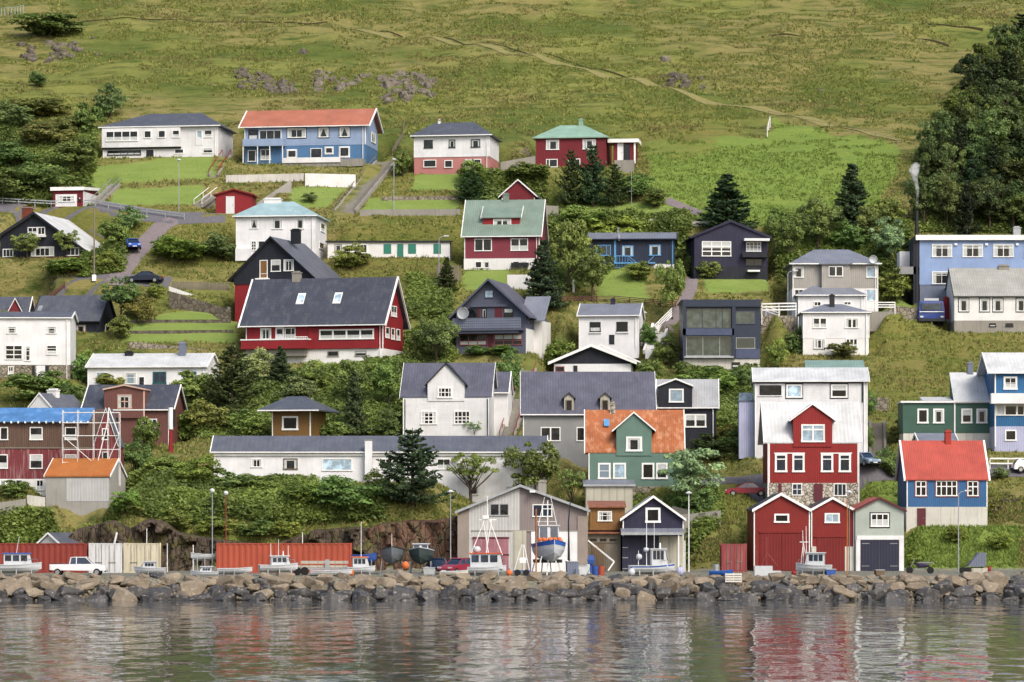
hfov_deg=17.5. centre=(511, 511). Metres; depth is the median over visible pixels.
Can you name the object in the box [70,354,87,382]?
shrub
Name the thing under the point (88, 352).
shrub
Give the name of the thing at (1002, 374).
apartment house
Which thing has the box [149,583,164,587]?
boulder
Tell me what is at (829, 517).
window
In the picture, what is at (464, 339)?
window
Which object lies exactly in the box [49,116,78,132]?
shrub
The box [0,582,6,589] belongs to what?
boulder
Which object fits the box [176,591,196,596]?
boulder
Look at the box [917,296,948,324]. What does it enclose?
van
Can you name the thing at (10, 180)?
shrub
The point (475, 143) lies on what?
window
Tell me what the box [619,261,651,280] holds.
shrub
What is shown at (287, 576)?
boulder
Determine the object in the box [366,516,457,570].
earth cliff
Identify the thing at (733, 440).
shrub
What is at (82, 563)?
pickup truck
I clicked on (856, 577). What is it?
boulder
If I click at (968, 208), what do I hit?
spruce tree
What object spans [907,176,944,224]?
tree
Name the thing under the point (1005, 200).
tree
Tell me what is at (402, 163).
shrub
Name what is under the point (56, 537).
cabin
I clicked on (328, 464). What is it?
window
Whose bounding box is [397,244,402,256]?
door
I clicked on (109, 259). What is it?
shrub
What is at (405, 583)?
boulder
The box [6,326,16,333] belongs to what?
window
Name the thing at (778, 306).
fence
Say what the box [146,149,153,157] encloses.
door
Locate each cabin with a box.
[37,532,77,542]
[257,396,339,435]
[587,228,677,267]
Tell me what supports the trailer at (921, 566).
on the hillside
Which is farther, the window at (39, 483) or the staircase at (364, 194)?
the staircase at (364, 194)
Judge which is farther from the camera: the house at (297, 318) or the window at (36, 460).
the house at (297, 318)
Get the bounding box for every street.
[702,463,1023,501]
[763,310,942,330]
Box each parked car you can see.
[126,238,140,249]
[126,271,163,282]
[424,558,447,570]
[437,558,469,571]
[725,482,764,495]
[859,452,880,465]
[1010,458,1023,471]
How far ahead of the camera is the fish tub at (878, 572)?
304.52 m
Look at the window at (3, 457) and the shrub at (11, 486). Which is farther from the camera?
the window at (3, 457)
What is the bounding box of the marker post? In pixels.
[168,407,174,452]
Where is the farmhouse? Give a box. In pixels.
[945,264,1023,332]
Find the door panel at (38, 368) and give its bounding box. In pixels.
[36,366,44,376]
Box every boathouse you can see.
[455,480,589,571]
[619,495,685,570]
[746,493,811,570]
[808,497,853,570]
[851,497,906,570]
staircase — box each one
[90,178,120,205]
[193,187,216,208]
[207,150,231,177]
[333,155,395,213]
[499,362,536,435]
[643,323,667,358]
[869,420,885,456]
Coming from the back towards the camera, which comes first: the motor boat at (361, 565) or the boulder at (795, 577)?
the motor boat at (361, 565)
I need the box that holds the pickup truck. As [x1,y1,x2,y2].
[49,557,107,574]
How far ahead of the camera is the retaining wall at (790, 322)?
405.12 m
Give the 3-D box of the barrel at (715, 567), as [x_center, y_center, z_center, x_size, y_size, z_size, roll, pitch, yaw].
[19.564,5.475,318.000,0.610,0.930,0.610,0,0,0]
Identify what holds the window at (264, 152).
in the detached house at (333, 137)
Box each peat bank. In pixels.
[82,17,327,24]
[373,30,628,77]
[771,33,948,46]
[933,24,982,30]
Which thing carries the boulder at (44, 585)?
on the rubble
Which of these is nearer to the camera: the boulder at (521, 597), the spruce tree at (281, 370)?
the boulder at (521, 597)
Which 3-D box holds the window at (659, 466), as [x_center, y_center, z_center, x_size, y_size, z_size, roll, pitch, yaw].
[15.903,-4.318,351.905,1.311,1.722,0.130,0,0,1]
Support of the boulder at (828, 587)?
on the rubble
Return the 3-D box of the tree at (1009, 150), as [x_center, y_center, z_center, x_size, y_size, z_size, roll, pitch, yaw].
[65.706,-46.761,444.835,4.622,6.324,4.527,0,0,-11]
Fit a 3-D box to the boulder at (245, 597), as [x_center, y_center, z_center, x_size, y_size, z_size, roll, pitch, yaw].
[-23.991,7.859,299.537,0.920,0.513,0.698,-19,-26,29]
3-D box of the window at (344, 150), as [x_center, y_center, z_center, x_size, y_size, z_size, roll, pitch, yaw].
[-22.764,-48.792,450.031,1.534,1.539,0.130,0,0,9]
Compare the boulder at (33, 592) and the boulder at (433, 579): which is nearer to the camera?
the boulder at (33, 592)
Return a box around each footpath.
[654,276,697,350]
[665,197,702,214]
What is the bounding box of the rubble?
[32,575,1013,599]
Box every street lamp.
[177,159,180,211]
[210,488,214,553]
[224,491,227,542]
[391,158,395,208]
[447,490,453,558]
[686,491,691,571]
[787,270,797,315]
[846,490,852,573]
[958,490,970,571]
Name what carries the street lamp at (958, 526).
on the hillside
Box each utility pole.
[89,206,99,282]
[631,169,631,204]
[684,540,685,571]
[847,500,847,575]
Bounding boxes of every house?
[0,206,100,257]
[0,296,34,311]
[0,408,124,495]
[34,295,116,332]
[81,384,187,444]
[98,113,236,157]
[210,435,547,501]
[227,228,340,321]
[232,198,329,261]
[238,108,383,166]
[238,271,410,363]
[399,362,497,435]
[410,119,502,173]
[449,278,550,358]
[461,193,548,269]
[498,179,540,199]
[533,118,640,172]
[548,344,640,371]
[584,401,685,498]
[656,378,718,448]
[677,300,762,369]
[682,220,771,281]
[758,401,862,505]
[783,250,881,315]
[793,286,866,335]
[797,294,870,354]
[912,433,957,439]
[976,352,1023,451]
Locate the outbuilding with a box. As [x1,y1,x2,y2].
[494,371,513,435]
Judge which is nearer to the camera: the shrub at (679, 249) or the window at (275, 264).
the window at (275, 264)
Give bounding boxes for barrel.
[592,565,597,574]
[598,566,604,575]
[713,564,718,570]
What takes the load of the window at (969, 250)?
in the community building at (939, 256)
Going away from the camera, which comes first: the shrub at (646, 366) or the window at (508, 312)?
the shrub at (646, 366)
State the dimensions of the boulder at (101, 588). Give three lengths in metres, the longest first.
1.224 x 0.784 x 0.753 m
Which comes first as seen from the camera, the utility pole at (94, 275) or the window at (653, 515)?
the window at (653, 515)
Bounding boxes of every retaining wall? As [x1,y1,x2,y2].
[0,499,25,515]
[27,495,44,505]
[127,319,230,322]
[127,330,233,333]
[129,341,238,358]
[169,286,230,309]
[169,291,230,318]
[226,173,303,182]
[256,180,291,204]
[305,173,355,187]
[360,209,459,215]
[382,196,461,200]
[500,156,534,169]
[507,275,530,288]
[546,205,557,216]
[672,506,689,514]
[682,510,720,537]
[691,221,708,225]
[760,316,796,333]
[868,397,888,410]
[869,312,896,330]
[889,305,917,319]
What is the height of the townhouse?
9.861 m
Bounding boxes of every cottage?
[27,388,81,407]
[576,298,644,358]
[894,429,990,532]
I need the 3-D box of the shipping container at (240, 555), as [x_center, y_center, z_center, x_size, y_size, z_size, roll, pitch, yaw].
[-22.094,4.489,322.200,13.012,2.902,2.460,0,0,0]
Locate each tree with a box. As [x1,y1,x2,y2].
[9,232,40,258]
[52,229,80,257]
[101,276,143,316]
[197,345,266,413]
[266,345,292,382]
[334,359,373,392]
[339,370,370,435]
[368,356,402,403]
[376,427,455,506]
[415,316,460,362]
[437,257,460,289]
[445,452,499,502]
[449,168,490,199]
[464,421,481,434]
[500,440,560,489]
[523,239,571,308]
[550,219,591,292]
[554,149,583,204]
[556,468,585,502]
[571,244,615,301]
[573,144,615,206]
[599,163,634,206]
[654,258,685,319]
[657,448,726,491]
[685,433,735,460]
[693,172,759,228]
[766,214,804,251]
[796,195,846,249]
[831,163,870,228]
[855,206,889,242]
[868,216,905,256]
[902,173,939,219]
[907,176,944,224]
[912,141,949,181]
[914,144,947,180]
[916,109,958,153]
[931,107,963,142]
[934,142,967,181]
[934,173,967,225]
[935,172,964,205]
[938,85,977,115]
[946,123,985,159]
[949,53,994,92]
[949,125,977,177]
[951,181,982,234]
[955,155,988,189]
[956,93,989,135]
[956,181,985,204]
[960,135,996,171]
[966,108,1011,150]
[969,73,991,109]
[971,173,1011,227]
[971,176,1018,209]
[972,43,1006,85]
[975,95,1021,133]
[976,60,1007,97]
[977,144,1013,185]
[984,140,1017,168]
[985,77,1023,119]
[987,23,1017,69]
[988,52,1023,83]
[988,160,1023,188]
[993,195,1023,226]
[995,179,1023,212]
[997,57,1023,99]
[998,106,1023,138]
[1001,128,1023,163]
[1002,192,1023,222]
[1004,29,1023,58]
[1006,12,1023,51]
[1008,157,1023,178]
[1012,44,1023,72]
[1013,75,1023,120]
[1015,119,1023,147]
[1016,141,1023,160]
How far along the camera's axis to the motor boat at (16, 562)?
305.39 m
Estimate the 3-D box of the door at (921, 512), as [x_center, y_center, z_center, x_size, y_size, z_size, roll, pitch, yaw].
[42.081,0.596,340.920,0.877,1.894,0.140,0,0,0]
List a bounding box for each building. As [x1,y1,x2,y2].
[325,241,452,259]
[738,360,869,458]
[895,361,989,447]
[896,226,1023,304]
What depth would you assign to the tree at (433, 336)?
394.33 m
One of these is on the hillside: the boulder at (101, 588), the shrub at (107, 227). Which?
the shrub at (107, 227)
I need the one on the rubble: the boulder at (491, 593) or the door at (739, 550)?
the boulder at (491, 593)
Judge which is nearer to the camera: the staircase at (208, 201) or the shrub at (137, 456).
the shrub at (137, 456)
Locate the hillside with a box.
[0,0,1023,599]
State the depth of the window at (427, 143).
448.39 m
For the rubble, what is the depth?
301.24 m
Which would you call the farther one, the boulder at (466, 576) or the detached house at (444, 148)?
the detached house at (444, 148)
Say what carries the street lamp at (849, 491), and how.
on the hillside
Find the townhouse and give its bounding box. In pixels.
[0,311,78,379]
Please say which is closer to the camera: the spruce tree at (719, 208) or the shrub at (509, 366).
the shrub at (509, 366)
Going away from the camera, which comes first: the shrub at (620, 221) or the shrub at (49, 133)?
the shrub at (620, 221)
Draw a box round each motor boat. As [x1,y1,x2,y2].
[0,540,41,574]
[134,561,165,574]
[190,566,218,575]
[258,539,297,575]
[347,557,374,575]
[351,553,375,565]
[379,546,404,573]
[408,543,434,573]
[628,516,674,575]
[754,537,780,575]
[796,530,831,574]
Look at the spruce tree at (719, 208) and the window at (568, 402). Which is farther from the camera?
the spruce tree at (719, 208)
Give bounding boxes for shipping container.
[0,543,88,572]
[89,543,123,572]
[124,543,160,572]
[216,543,351,572]
[720,544,746,571]
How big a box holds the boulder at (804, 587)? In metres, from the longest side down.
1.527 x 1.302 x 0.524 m
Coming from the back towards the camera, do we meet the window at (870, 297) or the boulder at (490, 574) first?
the window at (870, 297)
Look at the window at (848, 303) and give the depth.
407.97 m
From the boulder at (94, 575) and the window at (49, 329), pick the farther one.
the window at (49, 329)
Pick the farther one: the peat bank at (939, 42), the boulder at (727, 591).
the peat bank at (939, 42)
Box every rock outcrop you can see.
[16,41,37,61]
[43,40,83,62]
[231,67,297,93]
[298,48,307,53]
[311,69,372,91]
[376,70,437,103]
[660,56,669,61]
[662,71,705,89]
[992,494,1022,511]
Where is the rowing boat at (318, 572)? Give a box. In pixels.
[310,569,351,575]
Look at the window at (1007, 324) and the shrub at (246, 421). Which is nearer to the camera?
the shrub at (246, 421)
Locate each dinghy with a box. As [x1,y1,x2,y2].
[191,553,215,570]
[709,570,732,575]
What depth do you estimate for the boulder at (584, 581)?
301.25 m
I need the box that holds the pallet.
[725,573,741,582]
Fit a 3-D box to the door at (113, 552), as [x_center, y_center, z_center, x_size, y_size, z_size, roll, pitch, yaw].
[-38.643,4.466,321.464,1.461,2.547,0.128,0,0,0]
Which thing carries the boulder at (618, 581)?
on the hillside
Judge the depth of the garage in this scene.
439.14 m
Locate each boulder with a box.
[0,572,5,579]
[0,577,16,586]
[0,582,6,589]
[0,590,7,597]
[4,576,31,596]
[10,572,31,578]
[12,587,25,595]
[12,594,32,600]
[25,588,43,597]
[30,573,49,580]
[32,577,49,587]
[37,595,50,599]
[40,581,59,590]
[44,589,56,599]
[50,578,64,585]
[51,573,65,579]
[54,592,84,600]
[57,586,84,596]
[64,571,86,580]
[67,578,75,584]
[74,583,94,589]
[75,578,99,585]
[86,595,107,600]
[90,573,100,578]
[96,585,107,592]
[106,589,115,598]
[108,576,123,584]
[108,584,119,589]
[112,587,137,600]
[120,576,150,586]
[127,585,148,589]
[128,585,147,598]
[137,573,149,578]
[139,594,163,600]
[145,587,172,599]
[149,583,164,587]
[150,572,162,578]
[159,572,181,582]
[164,579,177,585]
[170,583,178,592]
[171,594,188,599]
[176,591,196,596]
[178,580,206,594]
[183,575,202,581]
[185,593,213,600]
[203,579,216,586]
[208,585,225,597]
[214,591,234,600]
[216,575,235,585]
[224,584,242,591]
[228,587,249,596]
[235,573,253,585]
[241,595,249,599]
[243,579,252,585]
[246,584,259,590]
[248,592,266,600]
[252,577,267,585]
[253,589,273,598]
[259,572,272,580]
[260,584,272,590]
[268,575,291,585]
[271,583,289,591]
[273,590,286,598]
[278,572,294,580]
[280,595,290,599]
[286,588,312,597]
[289,594,311,600]
[290,583,306,588]
[291,578,304,585]
[299,576,311,580]
[305,577,323,588]
[311,584,323,590]
[311,590,330,599]
[315,573,333,584]
[319,592,350,600]
[328,580,340,586]
[333,581,350,590]
[335,590,352,597]
[336,572,351,579]
[346,578,357,586]
[352,589,370,595]
[352,589,375,600]
[355,577,376,587]
[357,584,364,589]
[363,575,378,582]
[364,585,374,592]
[371,587,390,599]
[378,577,396,585]
[383,573,394,578]
[383,582,403,588]
[383,595,396,599]
[388,585,416,599]
[394,570,413,584]
[399,580,409,585]
[400,597,418,600]
[406,585,421,590]
[409,578,420,585]
[416,591,437,600]
[421,576,438,584]
[422,581,440,590]
[422,588,439,595]
[437,573,446,578]
[438,585,460,599]
[439,578,453,586]
[441,595,456,600]
[451,573,472,579]
[454,579,469,586]
[455,584,466,590]
[460,588,481,596]
[460,596,471,599]
[467,582,486,592]
[471,595,490,600]
[475,578,492,585]
[478,571,497,578]
[483,589,498,599]
[486,583,505,590]
[493,592,513,599]
[495,579,505,584]
[498,576,514,579]
[499,578,530,591]
[499,590,511,596]
[505,578,522,581]
[511,588,524,597]
[516,594,527,599]
[525,588,541,593]
[526,571,541,580]
[526,592,548,599]
[534,583,543,590]
[542,579,567,591]
[542,591,557,596]
[544,570,566,581]
[549,576,567,586]
[549,597,568,599]
[555,588,577,597]
[566,574,585,580]
[569,597,585,599]
[571,583,584,590]
[575,579,592,585]
[577,587,597,598]
[585,581,602,591]
[590,595,599,599]
[593,577,611,584]
[598,587,613,595]
[600,594,622,599]
[607,574,623,580]
[610,579,624,584]
[611,583,642,592]
[615,587,630,598]
[624,595,635,599]
[630,578,647,586]
[630,587,653,594]
[635,591,655,600]
[637,574,647,579]
[643,582,657,590]
[646,576,661,584]
[654,587,671,599]
[657,578,680,599]
[658,572,680,580]
[672,586,689,597]
[674,597,696,600]
[677,578,692,587]
[685,573,695,579]
[685,583,699,592]
[693,577,714,585]
[694,591,715,599]
[699,582,715,591]
[706,589,718,597]
[708,575,720,578]
[713,576,728,585]
[716,583,729,588]
[717,585,741,598]
[717,596,734,600]
[731,592,757,600]
[732,580,744,585]
[735,572,752,581]
[739,584,751,591]
[745,575,761,584]
[750,580,771,592]
[753,592,763,597]
[762,576,771,580]
[763,589,773,598]
[767,581,778,585]
[768,572,785,580]
[771,583,802,595]
[772,594,788,600]
[780,579,789,584]
[787,583,796,588]
[789,575,801,581]
[789,593,811,599]
[790,579,797,584]
[797,584,812,591]
[798,573,816,579]
[805,576,818,584]
[805,588,822,597]
[810,592,832,600]
[812,583,826,590]
[818,575,838,585]
[823,585,843,592]
[825,589,834,596]
[828,574,846,582]
[832,585,857,599]
[832,593,847,600]
[838,578,854,585]
[845,583,861,593]
[847,575,864,579]
[856,580,866,585]
[862,593,872,599]
[866,575,875,578]
[867,585,890,599]
[872,582,889,589]
[879,575,893,580]
[880,591,907,600]
[890,582,905,590]
[894,588,909,598]
[898,572,913,578]
[903,575,927,585]
[905,582,927,592]
[916,587,939,599]
[922,595,939,599]
[933,579,954,596]
[935,574,947,579]
[943,595,959,600]
[944,575,966,587]
[950,592,959,597]
[953,585,976,597]
[959,572,984,580]
[959,596,973,599]
[967,578,984,585]
[973,584,984,593]
[980,579,1003,593]
[982,594,999,600]
[983,571,1004,578]
[987,575,1008,588]
[988,592,999,597]
[1001,596,1019,599]
[1003,590,1019,597]
[1006,583,1023,589]
[1008,577,1023,584]
[1010,574,1022,578]
[1014,586,1023,597]
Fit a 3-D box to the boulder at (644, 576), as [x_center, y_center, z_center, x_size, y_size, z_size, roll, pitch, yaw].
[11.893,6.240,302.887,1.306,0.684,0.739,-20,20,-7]
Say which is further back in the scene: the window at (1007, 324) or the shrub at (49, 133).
the shrub at (49, 133)
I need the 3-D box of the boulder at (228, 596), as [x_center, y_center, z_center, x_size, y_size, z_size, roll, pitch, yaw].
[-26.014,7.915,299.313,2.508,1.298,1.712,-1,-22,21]
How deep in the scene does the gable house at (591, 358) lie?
391.98 m
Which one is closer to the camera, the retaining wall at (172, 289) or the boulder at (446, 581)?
the boulder at (446, 581)
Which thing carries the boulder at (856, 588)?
on the rubble
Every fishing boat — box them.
[467,496,505,575]
[531,497,570,574]
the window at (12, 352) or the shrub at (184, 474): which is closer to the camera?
the shrub at (184, 474)
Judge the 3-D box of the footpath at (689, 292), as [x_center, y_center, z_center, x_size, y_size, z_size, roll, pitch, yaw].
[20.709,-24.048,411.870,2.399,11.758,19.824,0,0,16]
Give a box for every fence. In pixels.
[0,198,184,219]
[1,5,23,14]
[33,282,64,310]
[172,281,229,291]
[392,121,404,153]
[437,264,460,281]
[512,147,535,163]
[561,296,675,306]
[644,308,671,343]
[761,303,795,324]
[766,307,779,315]
[770,111,897,144]
[865,302,894,309]
[989,458,1016,469]
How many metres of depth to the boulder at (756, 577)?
301.67 m
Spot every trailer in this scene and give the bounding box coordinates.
[293,559,347,574]
[513,544,530,575]
[905,558,934,573]
[959,553,990,572]
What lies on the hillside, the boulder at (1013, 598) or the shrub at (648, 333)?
the shrub at (648, 333)
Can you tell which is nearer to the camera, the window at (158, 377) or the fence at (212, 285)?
the window at (158, 377)
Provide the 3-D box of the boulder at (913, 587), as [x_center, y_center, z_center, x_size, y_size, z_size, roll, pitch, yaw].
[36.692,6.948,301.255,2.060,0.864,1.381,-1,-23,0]
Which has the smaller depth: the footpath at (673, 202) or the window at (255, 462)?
the window at (255, 462)
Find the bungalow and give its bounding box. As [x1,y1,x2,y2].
[85,341,221,385]
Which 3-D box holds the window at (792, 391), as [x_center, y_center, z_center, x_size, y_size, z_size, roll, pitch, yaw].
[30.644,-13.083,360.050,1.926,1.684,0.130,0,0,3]
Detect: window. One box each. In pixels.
[0,427,8,439]
[0,454,7,468]
[2,249,13,256]
[5,345,22,359]
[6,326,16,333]
[8,366,13,374]
[24,346,30,360]
[28,227,36,234]
[29,427,42,439]
[29,454,42,468]
[30,246,53,256]
[36,480,43,490]
[37,227,45,234]
[46,326,56,333]
[46,345,56,354]
[58,195,74,201]
[64,427,76,439]
[65,454,75,457]
[66,247,78,255]
[76,324,85,331]
[96,372,107,379]
[102,428,106,439]
[102,452,106,457]
[105,131,137,141]
[107,150,140,155]
[117,394,131,408]
[124,372,136,383]
[144,130,151,137]
[152,372,166,383]
[158,130,165,137]
[172,130,179,137]
[174,149,183,153]
[202,148,212,152]
[204,130,211,137]
[247,150,255,161]
[248,129,257,138]
[250,219,258,228]
[251,241,256,250]
[251,458,262,466]
[259,130,281,138]
[260,149,270,159]
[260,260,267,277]
[260,328,271,338]
[270,260,280,271]
[271,219,282,228]
[281,416,298,429]
[283,259,293,270]
[283,458,297,469]
[284,328,295,338]
[287,127,306,138]
[287,149,296,157]
[296,218,304,228]
[318,127,328,137]
[319,241,324,249]
[319,329,373,339]
[320,222,324,232]
[322,458,352,470]
[325,146,333,154]
[327,351,338,356]
[335,244,341,251]
[339,126,349,137]
[339,146,349,157]
[354,351,366,355]
[361,244,367,252]
[371,132,375,143]
[378,458,392,469]
[385,327,389,338]
[391,305,396,316]
[391,328,394,339]
[396,329,400,340]
[420,411,436,424]
[423,160,436,167]
[424,140,432,147]
[437,387,452,397]
[437,458,450,469]
[444,160,452,167]
[448,140,455,147]
[454,411,470,423]
[459,334,486,345]
[467,308,477,317]
[471,139,479,147]
[472,486,479,494]
[474,239,491,250]
[475,261,481,267]
[481,308,486,317]
[483,261,489,267]
[484,290,493,297]
[489,503,508,515]
[493,219,510,224]
[494,334,522,344]
[503,308,512,317]
[510,238,527,250]
[532,504,552,516]
[541,427,560,440]
[546,140,558,149]
[546,159,557,166]
[555,366,564,371]
[566,400,571,410]
[573,366,577,371]
[576,427,583,440]
[583,139,595,148]
[588,538,617,542]
[589,322,600,331]
[597,245,610,255]
[597,511,611,520]
[598,463,610,478]
[602,400,608,409]
[613,463,625,478]
[616,322,627,331]
[622,245,633,256]
[624,144,629,159]
[626,437,641,450]
[641,463,654,478]
[645,508,660,522]
[649,245,660,255]
[656,463,667,478]
[669,389,683,402]
[685,414,706,427]
[686,308,731,327]
[686,336,731,355]
[702,241,730,256]
[731,362,739,367]
[736,311,754,323]
[736,338,754,348]
[745,258,762,265]
[746,242,760,251]
[758,384,782,395]
[774,454,787,471]
[774,514,789,522]
[785,384,802,398]
[792,454,804,471]
[792,483,802,494]
[794,267,803,277]
[794,289,803,300]
[801,424,824,441]
[813,301,820,305]
[813,318,826,327]
[813,339,824,348]
[821,454,833,471]
[824,513,839,522]
[828,266,842,276]
[830,383,847,398]
[833,483,846,495]
[838,454,850,471]
[844,301,851,305]
[845,318,858,327]
[846,339,857,347]
[866,267,876,277]
[866,289,876,301]
[870,512,889,527]
[914,480,927,496]
[917,409,928,422]
[932,244,951,256]
[932,271,947,283]
[933,409,944,422]
[935,480,957,496]
[958,298,968,311]
[961,409,972,422]
[962,244,982,256]
[966,480,978,496]
[976,409,987,422]
[979,298,989,311]
[992,298,1002,311]
[993,244,1013,256]
[996,404,1023,415]
[1003,376,1017,389]
[1005,323,1013,326]
[1005,430,1016,440]
[1016,298,1023,311]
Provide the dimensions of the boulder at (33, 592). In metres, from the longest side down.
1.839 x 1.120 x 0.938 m
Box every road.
[0,201,224,239]
[51,274,172,294]
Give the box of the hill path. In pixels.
[336,26,901,140]
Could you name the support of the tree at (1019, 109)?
on the hillside
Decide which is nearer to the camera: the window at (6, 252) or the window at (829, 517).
the window at (829, 517)
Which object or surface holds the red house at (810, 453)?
on the hillside
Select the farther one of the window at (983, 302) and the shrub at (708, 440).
the window at (983, 302)
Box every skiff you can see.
[217,567,251,575]
[440,570,467,575]
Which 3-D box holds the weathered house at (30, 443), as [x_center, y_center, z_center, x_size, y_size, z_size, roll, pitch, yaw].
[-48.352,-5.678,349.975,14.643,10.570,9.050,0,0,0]
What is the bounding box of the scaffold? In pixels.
[62,408,120,485]
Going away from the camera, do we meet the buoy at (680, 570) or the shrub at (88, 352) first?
the buoy at (680, 570)
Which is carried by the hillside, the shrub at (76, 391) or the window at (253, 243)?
the shrub at (76, 391)
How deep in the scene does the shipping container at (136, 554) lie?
321.48 m
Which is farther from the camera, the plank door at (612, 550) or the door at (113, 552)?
the plank door at (612, 550)
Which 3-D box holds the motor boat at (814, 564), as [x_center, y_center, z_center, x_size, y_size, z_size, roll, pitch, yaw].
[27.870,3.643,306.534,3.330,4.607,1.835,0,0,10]
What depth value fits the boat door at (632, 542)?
330.46 m
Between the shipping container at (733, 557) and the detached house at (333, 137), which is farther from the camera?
the detached house at (333, 137)
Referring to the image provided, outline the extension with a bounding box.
[582,480,635,515]
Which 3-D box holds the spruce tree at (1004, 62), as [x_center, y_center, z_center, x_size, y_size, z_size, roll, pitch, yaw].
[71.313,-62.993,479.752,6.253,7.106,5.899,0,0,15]
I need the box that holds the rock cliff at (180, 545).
[68,519,380,570]
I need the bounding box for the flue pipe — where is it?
[915,211,918,302]
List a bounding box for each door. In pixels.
[90,545,104,564]
[106,545,120,570]
[125,545,140,570]
[139,376,144,384]
[141,545,156,566]
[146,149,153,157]
[196,129,202,144]
[226,196,233,213]
[275,327,283,338]
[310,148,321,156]
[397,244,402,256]
[473,539,508,571]
[487,334,493,347]
[531,532,577,571]
[591,544,603,565]
[606,544,618,570]
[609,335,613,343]
[617,143,622,159]
[622,536,639,570]
[641,536,658,564]
[723,545,733,569]
[734,545,744,569]
[760,534,780,570]
[778,483,781,492]
[782,534,803,570]
[814,484,822,500]
[816,538,844,570]
[860,540,878,570]
[880,540,898,570]
[917,508,925,526]
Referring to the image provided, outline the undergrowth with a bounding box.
[0,64,1023,564]
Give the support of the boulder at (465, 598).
on the rubble
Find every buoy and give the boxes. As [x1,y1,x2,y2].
[401,560,409,569]
[628,567,634,575]
[675,566,683,575]
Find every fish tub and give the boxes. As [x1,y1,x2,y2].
[422,567,434,574]
[565,561,578,575]
[578,565,587,575]
[825,569,836,574]
[873,569,884,575]
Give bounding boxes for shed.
[44,458,127,515]
[213,188,258,213]
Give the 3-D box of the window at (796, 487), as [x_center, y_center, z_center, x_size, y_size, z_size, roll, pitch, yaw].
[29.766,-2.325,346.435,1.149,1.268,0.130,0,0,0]
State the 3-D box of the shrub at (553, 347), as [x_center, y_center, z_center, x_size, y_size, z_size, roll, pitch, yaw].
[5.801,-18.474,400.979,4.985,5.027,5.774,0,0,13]
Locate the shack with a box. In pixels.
[587,501,625,570]
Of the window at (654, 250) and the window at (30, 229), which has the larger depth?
the window at (30, 229)
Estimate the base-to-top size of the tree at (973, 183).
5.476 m
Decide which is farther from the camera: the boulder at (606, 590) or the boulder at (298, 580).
the boulder at (298, 580)
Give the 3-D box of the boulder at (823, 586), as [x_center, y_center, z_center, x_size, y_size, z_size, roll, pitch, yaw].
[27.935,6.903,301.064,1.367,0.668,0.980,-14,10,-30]
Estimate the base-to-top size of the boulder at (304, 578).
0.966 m
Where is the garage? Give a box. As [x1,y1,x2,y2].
[50,187,99,207]
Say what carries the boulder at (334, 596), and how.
on the rubble
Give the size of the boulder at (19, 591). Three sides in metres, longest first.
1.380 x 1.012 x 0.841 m
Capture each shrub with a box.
[0,99,34,126]
[0,141,40,168]
[0,167,34,199]
[0,370,72,399]
[0,479,35,496]
[3,96,73,116]
[4,163,74,186]
[6,12,86,36]
[13,121,77,144]
[28,71,47,85]
[41,257,84,274]
[44,137,96,174]
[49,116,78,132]
[58,382,86,402]
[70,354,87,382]
[72,101,107,134]
[76,348,92,370]
[92,83,128,116]
[92,248,121,269]
[93,373,125,384]
[96,218,131,245]
[105,314,133,339]
[109,489,140,512]
[115,205,147,228]
[119,293,156,320]
[123,439,153,469]
[126,499,145,516]
[131,416,161,448]
[142,455,178,470]
[145,283,165,297]
[150,235,208,261]
[158,508,191,528]
[169,369,219,406]
[172,453,226,482]
[177,409,196,442]
[184,398,228,429]
[194,516,235,534]
[200,230,235,258]
[210,471,257,490]
[226,407,271,432]
[235,519,276,536]
[238,346,278,377]
[242,473,293,489]
[270,520,302,538]
[273,375,321,401]
[280,480,321,504]
[292,359,333,388]
[300,192,317,201]
[309,475,387,511]
[319,421,356,435]
[330,242,371,268]
[357,468,390,491]
[359,355,382,377]
[375,407,402,435]
[391,147,413,176]
[404,325,427,350]
[456,159,488,182]
[462,344,492,355]
[478,191,502,199]
[488,344,519,354]
[496,347,521,388]
[505,161,551,180]
[543,338,575,365]
[559,204,606,225]
[589,214,642,232]
[612,173,655,196]
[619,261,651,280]
[633,491,648,506]
[636,358,665,376]
[639,322,657,344]
[643,186,668,207]
[651,332,681,363]
[669,484,717,513]
[673,365,739,390]
[674,249,690,274]
[675,241,685,257]
[694,261,720,278]
[716,424,737,440]
[717,426,738,453]
[729,366,750,386]
[764,208,792,233]
[765,337,789,367]
[784,325,802,353]
[822,342,858,355]
[827,221,868,247]
[866,197,907,223]
[868,390,877,415]
[868,426,874,451]
[872,446,896,475]
[878,266,911,300]
[888,419,898,443]
[906,550,924,563]
[943,525,968,542]
[984,531,1014,548]
[990,466,1009,478]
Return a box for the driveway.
[106,216,177,285]
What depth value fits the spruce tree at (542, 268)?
410.23 m
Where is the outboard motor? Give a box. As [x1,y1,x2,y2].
[587,555,594,573]
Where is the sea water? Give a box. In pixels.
[0,600,1023,681]
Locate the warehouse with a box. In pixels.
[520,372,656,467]
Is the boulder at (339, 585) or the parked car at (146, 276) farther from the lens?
the parked car at (146, 276)
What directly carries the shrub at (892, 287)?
on the hillside

